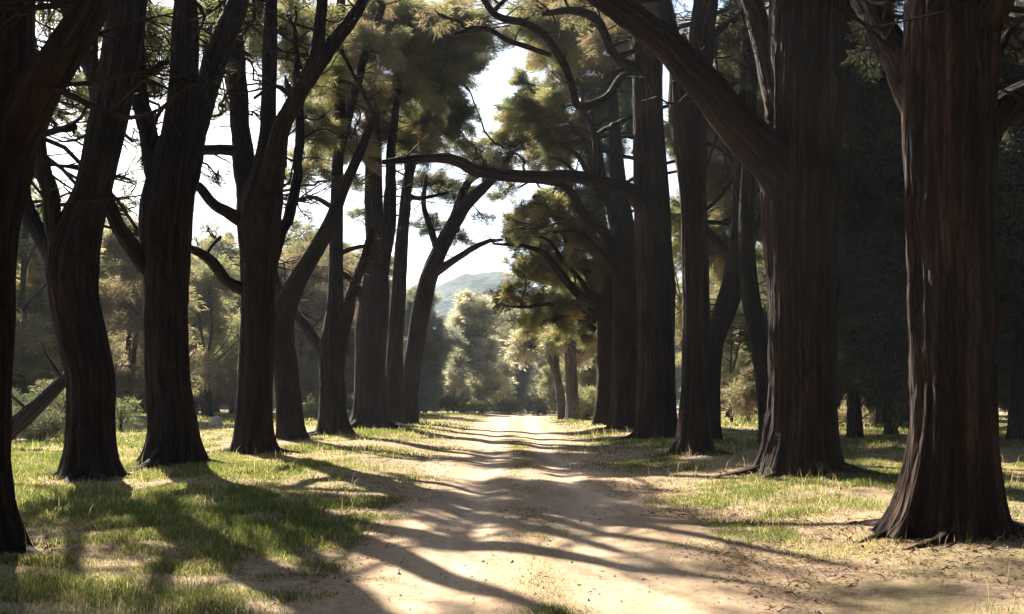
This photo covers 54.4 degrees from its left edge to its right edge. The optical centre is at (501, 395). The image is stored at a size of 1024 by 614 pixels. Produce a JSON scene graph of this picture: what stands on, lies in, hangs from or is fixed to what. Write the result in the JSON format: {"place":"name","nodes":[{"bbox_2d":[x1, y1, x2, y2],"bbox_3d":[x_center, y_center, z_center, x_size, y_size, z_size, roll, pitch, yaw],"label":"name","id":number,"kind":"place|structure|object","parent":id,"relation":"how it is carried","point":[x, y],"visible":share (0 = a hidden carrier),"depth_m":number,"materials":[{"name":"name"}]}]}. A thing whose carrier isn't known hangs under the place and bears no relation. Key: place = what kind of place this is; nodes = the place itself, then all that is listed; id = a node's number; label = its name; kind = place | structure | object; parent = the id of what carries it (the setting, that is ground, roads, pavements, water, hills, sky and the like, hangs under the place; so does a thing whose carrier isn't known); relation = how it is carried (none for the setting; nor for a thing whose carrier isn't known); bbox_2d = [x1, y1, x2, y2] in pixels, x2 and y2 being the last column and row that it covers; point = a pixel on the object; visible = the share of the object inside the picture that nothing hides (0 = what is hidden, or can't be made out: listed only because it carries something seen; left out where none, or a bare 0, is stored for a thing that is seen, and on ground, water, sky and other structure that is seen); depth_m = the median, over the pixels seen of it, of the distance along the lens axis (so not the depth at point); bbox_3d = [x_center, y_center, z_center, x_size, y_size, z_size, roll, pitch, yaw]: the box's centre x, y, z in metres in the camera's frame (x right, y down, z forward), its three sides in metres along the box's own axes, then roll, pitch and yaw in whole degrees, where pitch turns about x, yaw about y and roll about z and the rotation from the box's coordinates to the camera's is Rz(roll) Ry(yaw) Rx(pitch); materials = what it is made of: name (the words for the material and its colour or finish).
{"place":"outdoors","nodes":[
{"label":"outdoors","id":0,"kind":"place"},
{"bbox_2d":[0,406,1023,613],"bbox_3d":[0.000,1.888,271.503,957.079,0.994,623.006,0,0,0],"label":"ground","id":1,"kind":"structure","parent":0,"point":[904,596],"depth_m":9.49,"materials":[{"name":"soil"}]},
{"bbox_2d":[12,387,57,439],"bbox_3d":[-16.162,0.588,32.863,2.823,1.910,1.716,0,0,22],"label":"shrub","id":2,"kind":"object","parent":1,"relation":"on","point":[15,393],"visible":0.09,"depth_m":32.77,"materials":[{"name":"green plant"}]},
{"bbox_2d":[11,340,65,440],"bbox_3d":[-13.140,0.166,27.586,3.825,3.429,0.779,0,0,-21],"label":"leaning log","id":3,"kind":"object","parent":1,"relation":"on","point":[24,417],"visible":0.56,"depth_m":27.49,"materials":[{"name":"brown wood"}]},
{"bbox_2d":[12,399,64,441],"bbox_3d":[-14.177,0.922,31.175,3.198,1.757,2.749,0,0,0],"label":"shrub","id":4,"kind":"object","parent":1,"relation":"on","point":[44,425],"visible":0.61,"depth_m":30.88,"materials":[{"name":"green plant"}]},
{"bbox_2d":[24,374,65,435],"bbox_3d":[-16.294,0.347,36.052,2.137,2.426,1.990,0,0,0],"label":"shrub","id":5,"kind":"object","parent":1,"relation":"on","point":[57,402],"visible":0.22,"depth_m":35.85,"materials":[{"name":"green plant"}]},
{"bbox_2d":[27,312,65,414],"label":"forest tree","id":6,"kind":"object","parent":1,"relation":"on","point":[38,377],"visible":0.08,"depth_m":56.56,"materials":[{"name":"green plant"}]},
{"bbox_2d":[12,179,119,403],"bbox_3d":[-24.086,-5.122,49.822,9.502,13.640,9.193,0,0,-27],"label":"forest tree","id":7,"kind":"object","parent":1,"relation":"on","point":[33,328],"visible":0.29,"depth_m":49.13,"materials":[{"name":"green plant"}]},
{"bbox_2d":[16,247,125,412],"bbox_3d":[-26.599,-4.734,59.310,9.316,12.877,9.406,0,0,-22],"label":"forest tree","id":8,"kind":"object","parent":1,"relation":"on","point":[113,342],"visible":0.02,"depth_m":58.88,"materials":[{"name":"green plant"}]},
{"bbox_2d":[22,0,173,483],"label":"avenue tree","id":9,"kind":"object","parent":1,"relation":"on","point":[67,239],"visible":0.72,"depth_m":17.65,"materials":[{"name":"brown plant"}]},
{"bbox_2d":[102,259,145,411],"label":"forest tree","id":10,"kind":"object","parent":1,"relation":"on","point":[142,310],"depth_m":69.77,"materials":[{"name":"green plant"}]},
{"bbox_2d":[104,296,145,414],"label":"forest tree","id":11,"kind":"object","parent":1,"relation":"on","point":[141,396],"visible":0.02,"depth_m":65.47,"materials":[{"name":"green plant"}]},
{"bbox_2d":[0,0,261,556],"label":"avenue tree","id":12,"kind":"object","parent":1,"relation":"on","point":[33,87],"visible":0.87,"depth_m":8.96,"materials":[{"name":"brown plant"}]},
{"bbox_2d":[116,395,145,430],"bbox_3d":[-15.255,0.771,40.016,1.783,1.688,2.129,0,0,0],"label":"shrub","id":13,"kind":"object","parent":1,"relation":"on","point":[121,412],"visible":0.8,"depth_m":40.13,"materials":[{"name":"green plant"}]},
{"bbox_2d":[99,207,220,419],"bbox_3d":[-20.412,-4.473,56.067,8.997,12.317,8.911,0,0,-15],"label":"forest tree","id":14,"kind":"object","parent":1,"relation":"on","point":[122,299],"visible":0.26,"depth_m":55.17,"materials":[{"name":"green plant"}]},
{"bbox_2d":[18,0,315,471],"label":"avenue tree","id":15,"kind":"object","parent":1,"relation":"on","point":[171,166],"visible":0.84,"depth_m":20.10,"materials":[{"name":"brown plant"}]},
{"bbox_2d":[136,233,199,411],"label":"forest tree","id":16,"kind":"object","parent":1,"relation":"on","point":[144,406],"depth_m":109.68,"materials":[{"name":"green plant"}]},
{"bbox_2d":[189,300,234,414],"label":"forest tree","id":17,"kind":"object","parent":1,"relation":"on","point":[197,397],"visible":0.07,"depth_m":73.58,"materials":[{"name":"green plant"}]},
{"bbox_2d":[191,250,236,413],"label":"forest tree","id":18,"kind":"object","parent":1,"relation":"on","point":[195,403],"depth_m":81.78,"materials":[{"name":"green plant"}]},
{"bbox_2d":[188,250,240,416],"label":"forest tree","id":19,"kind":"object","parent":1,"relation":"on","point":[215,332],"visible":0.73,"depth_m":65.44,"materials":[{"name":"green plant"}]},
{"bbox_2d":[192,228,239,411],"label":"forest tree","id":20,"kind":"object","parent":1,"relation":"on","point":[231,243],"visible":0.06,"depth_m":111.69,"materials":[{"name":"green plant"}]},
{"bbox_2d":[210,415,222,425],"bbox_3d":[-13.457,1.323,46.994,0.578,0.785,0.504,0,0,29],"label":"boulder","id":21,"kind":"object","parent":1,"relation":"on","point":[216,420],"visible":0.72,"depth_m":46.84,"materials":[{"name":"stone"}]},
{"bbox_2d":[200,267,239,413],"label":"forest tree","id":22,"kind":"object","parent":1,"relation":"on","point":[233,308],"depth_m":87.80,"materials":[{"name":"green plant"}]},
{"bbox_2d":[215,309,239,413],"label":"forest tree","id":23,"kind":"object","parent":1,"relation":"on","point":[228,403],"visible":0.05,"depth_m":78.86,"materials":[{"name":"green plant"}]},
{"bbox_2d":[230,255,239,271],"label":"forest tree","id":24,"kind":"object","parent":1,"relation":"on","point":[237,261],"depth_m":95.50,"materials":[{"name":"green plant"}]},
{"bbox_2d":[121,0,372,454],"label":"avenue tree","id":25,"kind":"object","parent":1,"relation":"on","point":[259,221],"visible":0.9,"depth_m":25.12,"materials":[{"name":"brown plant"}]},
{"bbox_2d":[226,237,360,408],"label":"forest tree","id":26,"kind":"object","parent":1,"relation":"on","point":[309,382],"visible":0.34,"depth_m":67.36,"materials":[{"name":"green plant"}]},
{"bbox_2d":[198,0,417,440],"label":"avenue tree","id":27,"kind":"object","parent":1,"relation":"on","point":[290,423],"visible":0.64,"depth_m":33.18,"materials":[{"name":"green plant"}]},
{"bbox_2d":[302,393,318,418],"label":"shrub","id":28,"kind":"object","parent":1,"relation":"on","point":[311,409],"visible":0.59,"depth_m":61.23,"materials":[{"name":"green plant"}]},
{"bbox_2d":[303,311,322,405],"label":"forest tree","id":29,"kind":"object","parent":1,"relation":"on","point":[314,354],"visible":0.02,"depth_m":73.21,"materials":[{"name":"green plant"}]},
{"bbox_2d":[273,230,353,394],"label":"forest tree","id":30,"kind":"object","parent":1,"relation":"on","point":[345,243],"depth_m":104.82,"materials":[{"name":"green plant"}]},
{"bbox_2d":[280,217,356,394],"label":"forest tree","id":31,"kind":"object","parent":1,"relation":"on","point":[310,235],"visible":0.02,"depth_m":82.23,"materials":[{"name":"green plant"}]},
{"bbox_2d":[346,392,353,416],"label":"shrub","id":32,"kind":"object","parent":1,"relation":"on","point":[349,408],"visible":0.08,"depth_m":65.33,"materials":[{"name":"green plant"}]},
{"bbox_2d":[294,0,413,435],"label":"avenue tree","id":33,"kind":"object","parent":1,"relation":"on","point":[330,345],"visible":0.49,"depth_m":37.12,"materials":[{"name":"green plant"}]},
{"bbox_2d":[349,241,364,264],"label":"forest tree","id":34,"kind":"object","parent":1,"relation":"on","point":[357,251],"visible":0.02,"depth_m":111.01,"materials":[{"name":"green plant"}]},
{"bbox_2d":[317,252,415,413],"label":"forest tree","id":35,"kind":"object","parent":1,"relation":"on","point":[349,372],"visible":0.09,"depth_m":75.33,"materials":[{"name":"green plant"}]},
{"bbox_2d":[282,0,507,428],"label":"avenue tree","id":36,"kind":"object","parent":1,"relation":"on","point":[431,63],"visible":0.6,"depth_m":44.39,"materials":[{"name":"green plant"}]},
{"bbox_2d":[345,0,502,424],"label":"avenue tree","id":37,"kind":"object","parent":1,"relation":"on","point":[463,114],"visible":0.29,"depth_m":48.54,"materials":[{"name":"green plant"}]},
{"bbox_2d":[403,360,449,412],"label":"forest tree","id":38,"kind":"object","parent":1,"relation":"on","point":[435,409],"visible":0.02,"depth_m":99.38,"materials":[{"name":"green plant"}]},
{"bbox_2d":[403,283,468,413],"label":"forest tree","id":39,"kind":"object","parent":1,"relation":"on","point":[438,347],"visible":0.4,"depth_m":87.23,"materials":[{"name":"green plant"}]},
{"bbox_2d":[434,389,475,413],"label":"shrub","id":40,"kind":"object","parent":1,"relation":"on","point":[449,401],"visible":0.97,"depth_m":83.60,"materials":[{"name":"green plant"}]},
{"bbox_2d":[396,52,522,423],"bbox_3d":[-2.634,-8.898,53.917,7.565,20.953,8.330,0,0,0],"label":"avenue tree","id":41,"kind":"object","parent":1,"relation":"on","point":[466,198],"visible":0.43,"depth_m":51.99,"materials":[{"name":"green plant"}]},
{"bbox_2d":[441,316,490,410],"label":"forest tree","id":42,"kind":"object","parent":1,"relation":"on","point":[454,373],"visible":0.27,"depth_m":109.88,"materials":[{"name":"green plant"}]},
{"bbox_2d":[452,396,498,413],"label":"shrub","id":43,"kind":"object","parent":1,"relation":"on","point":[481,406],"visible":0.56,"depth_m":89.28,"materials":[{"name":"green plant"}]},
{"bbox_2d":[444,287,517,412],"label":"forest tree","id":44,"kind":"object","parent":1,"relation":"on","point":[490,372],"visible":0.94,"depth_m":94.79,"materials":[{"name":"green plant"}]},
{"bbox_2d":[470,294,542,402],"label":"forest tree","id":45,"kind":"object","parent":1,"relation":"on","point":[535,381],"visible":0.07,"depth_m":116.48,"materials":[{"name":"green plant"}]},
{"bbox_2d":[490,396,525,414],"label":"shrub","id":46,"kind":"object","parent":1,"relation":"on","point":[507,406],"visible":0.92,"depth_m":91.04,"materials":[{"name":"green plant"}]},
{"bbox_2d":[0,411,1023,613],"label":"grass","id":47,"kind":"structure","parent":1,"relation":"on","point":[222,527],"depth_m":13.01,"materials":[{"name":"green plant"}]},
{"bbox_2d":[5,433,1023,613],"bbox_3d":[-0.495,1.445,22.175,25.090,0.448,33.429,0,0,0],"label":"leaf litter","id":48,"kind":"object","parent":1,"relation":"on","point":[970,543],"visible":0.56,"depth_m":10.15,"materials":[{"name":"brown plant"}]},
{"bbox_2d":[508,348,534,410],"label":"forest tree","id":49,"kind":"object","parent":1,"relation":"on","point":[522,379],"visible":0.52,"depth_m":110.97,"materials":[{"name":"green plant"}]},
{"bbox_2d":[498,308,565,419],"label":"avenue tree","id":50,"kind":"object","parent":1,"relation":"on","point":[517,345],"visible":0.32,"depth_m":62.95,"materials":[{"name":"pine needle"},{"name":"brown bark"},{"name":"twig bark"}]},
{"bbox_2d":[62,330,1007,411],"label":"distant woods","id":51,"kind":"object","parent":1,"relation":"on","point":[678,371],"depth_m":151.58,"materials":[{"name":"green plant"}]},
{"bbox_2d":[519,395,556,414],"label":"shrub","id":52,"kind":"object","parent":1,"relation":"on","point":[542,407],"visible":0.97,"depth_m":87.40,"materials":[{"name":"green plant"}]},
{"bbox_2d":[464,38,612,424],"bbox_3d":[2.032,-8.901,50.924,8.559,20.825,10.257,0,0,0],"label":"avenue tree","id":53,"kind":"object","parent":1,"relation":"on","point":[590,306],"visible":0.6,"depth_m":48.76,"materials":[{"name":"green plant"}]},
{"bbox_2d":[526,339,552,411],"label":"forest tree","id":54,"kind":"object","parent":1,"relation":"on","point":[544,362],"visible":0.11,"depth_m":128.64,"materials":[{"name":"green plant"}]},
{"bbox_2d":[538,364,565,411],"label":"forest tree","id":55,"kind":"object","parent":1,"relation":"on","point":[548,380],"visible":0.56,"depth_m":103.82,"materials":[{"name":"green plant"}]},
{"bbox_2d":[535,257,597,419],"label":"avenue tree","id":56,"kind":"object","parent":1,"relation":"on","point":[571,359],"visible":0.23,"depth_m":61.14,"materials":[{"name":"pine needle"},{"name":"dark brown bark"},{"name":"twig bark"}]},
{"bbox_2d":[559,332,596,400],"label":"forest tree","id":57,"kind":"object","parent":1,"relation":"on","point":[589,376],"visible":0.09,"depth_m":82.88,"materials":[{"name":"green plant"}]},
{"bbox_2d":[565,384,595,413],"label":"shrub","id":58,"kind":"object","parent":1,"relation":"on","point":[590,394],"visible":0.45,"depth_m":65.41,"materials":[{"name":"green plant"}]},
{"bbox_2d":[573,400,595,420],"bbox_3d":[4.968,0.957,57.927,1.915,1.557,2.021,0,0,0],"label":"shrub","id":59,"kind":"object","parent":1,"relation":"on","point":[588,413],"visible":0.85,"depth_m":57.85,"materials":[{"name":"green plant"}]},
{"bbox_2d":[381,0,897,441],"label":"avenue tree","id":60,"kind":"object","parent":1,"relation":"on","point":[656,417],"visible":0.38,"depth_m":32.59,"materials":[{"name":"red plant"}]},
{"bbox_2d":[489,0,866,429],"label":"avenue tree","id":61,"kind":"object","parent":1,"relation":"on","point":[589,229],"visible":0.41,"depth_m":44.40,"materials":[{"name":"green plant"}]},
{"bbox_2d":[641,0,766,440],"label":"avenue tree","id":62,"kind":"object","parent":1,"relation":"on","point":[726,305],"visible":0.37,"depth_m":30.37,"materials":[{"name":"brown plant"}]},
{"bbox_2d":[675,264,739,374],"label":"forest tree","id":63,"kind":"object","parent":1,"relation":"on","point":[678,360],"visible":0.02,"depth_m":87.36,"materials":[{"name":"green plant"}]},
{"bbox_2d":[649,0,767,457],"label":"avenue tree","id":64,"kind":"object","parent":1,"relation":"on","point":[689,123],"visible":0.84,"depth_m":24.31,"materials":[{"name":"red plant"}]},
{"bbox_2d":[710,288,751,417],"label":"forest tree","id":65,"kind":"object","parent":1,"relation":"on","point":[731,364],"visible":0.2,"depth_m":63.75,"materials":[{"name":"green plant"}]},
{"bbox_2d":[709,263,762,413],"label":"forest tree","id":66,"kind":"object","parent":1,"relation":"on","point":[712,289],"depth_m":73.59,"materials":[{"name":"green plant"}]},
{"bbox_2d":[587,0,886,477],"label":"avenue tree","id":67,"kind":"object","parent":1,"relation":"on","point":[787,152],"visible":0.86,"depth_m":17.59,"materials":[{"name":"red plant"}]},
{"bbox_2d":[720,372,756,421],"bbox_3d":[12.348,0.159,52.235,3.173,2.749,4.313,0,0,-35],"label":"shrub","id":68,"kind":"object","parent":1,"relation":"on","point":[743,398],"visible":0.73,"depth_m":51.42,"materials":[{"name":"green plant"}]},
{"bbox_2d":[727,377,757,420],"bbox_3d":[14.095,0.094,56.808,2.950,3.203,3.483,0,0,0],"label":"shrub","id":69,"kind":"object","parent":1,"relation":"on","point":[746,414],"visible":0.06,"depth_m":56.24,"materials":[{"name":"green plant"}]},
{"bbox_2d":[726,243,762,403],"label":"forest tree","id":70,"kind":"object","parent":1,"relation":"on","point":[761,248],"depth_m":83.84,"materials":[{"name":"green plant"}]},
{"bbox_2d":[734,233,862,423],"bbox_3d":[16.390,-6.083,50.095,9.438,15.473,9.461,0,0,11],"label":"forest tree","id":71,"kind":"object","parent":1,"relation":"on","point":[745,371],"depth_m":50.61,"materials":[{"name":"green plant"}]},
{"bbox_2d":[709,0,903,446],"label":"avenue tree","id":72,"kind":"object","parent":1,"relation":"on","point":[749,229],"visible":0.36,"depth_m":28.16,"materials":[{"name":"brown plant"}]},
{"bbox_2d":[723,46,909,438],"bbox_3d":[11.788,-5.373,32.746,8.560,14.000,8.539,0,0,-24],"label":"forest tree","id":73,"kind":"object","parent":1,"relation":"on","point":[872,295],"visible":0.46,"depth_m":30.75,"materials":[{"name":"green plant"}]},
{"bbox_2d":[838,394,905,427],"bbox_3d":[16.473,0.488,44.070,3.441,2.742,3.395,0,0,0],"label":"shrub","id":74,"kind":"object","parent":1,"relation":"on","point":[842,419],"visible":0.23,"depth_m":44.02,"materials":[{"name":"green plant"}]},
{"bbox_2d":[837,108,907,434],"bbox_3d":[14.500,-5.371,37.240,6.394,14.001,6.418,0,0,36],"label":"forest tree","id":75,"kind":"object","parent":1,"relation":"on","point":[892,431],"depth_m":36.78,"materials":[{"name":"green plant"}]},
{"bbox_2d":[810,0,1023,550],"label":"avenue tree","id":76,"kind":"object","parent":1,"relation":"on","point":[940,63],"visible":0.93,"depth_m":9.97,"materials":[{"name":"red plant"}]},
{"bbox_2d":[894,0,1023,441],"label":"forest tree","id":77,"kind":"object","parent":1,"relation":"on","point":[1010,247],"visible":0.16,"depth_m":29.60,"materials":[{"name":"green plant"}]},
{"bbox_2d":[997,78,1014,392],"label":"forest tree","id":78,"kind":"object","parent":1,"relation":"on","point":[1010,335],"visible":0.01,"depth_m":36.83,"materials":[{"name":"green plant"}]},
{"bbox_2d":[31,0,1023,300],"label":"sky","id":79,"kind":"structure","parent":0,"point":[486,259],"materials":[{"name":"white"}]},
{"bbox_2d":[281,414,811,613],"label":"dirt path","id":80,"kind":"structure","parent":0,"point":[437,591],"depth_m":10.52,"materials":[{"name":"beige soil"}]},
{"bbox_2d":[156,453,902,613],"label":"pebbles","id":81,"kind":"object","parent":80,"relation":"on","point":[588,599],"visible":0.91,"depth_m":9.63,"materials":[{"name":"stone"}]},
{"bbox_2d":[434,271,1005,406],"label":"hills","id":82,"kind":"structure","parent":0,"point":[473,282],"depth_m":288.92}
]}

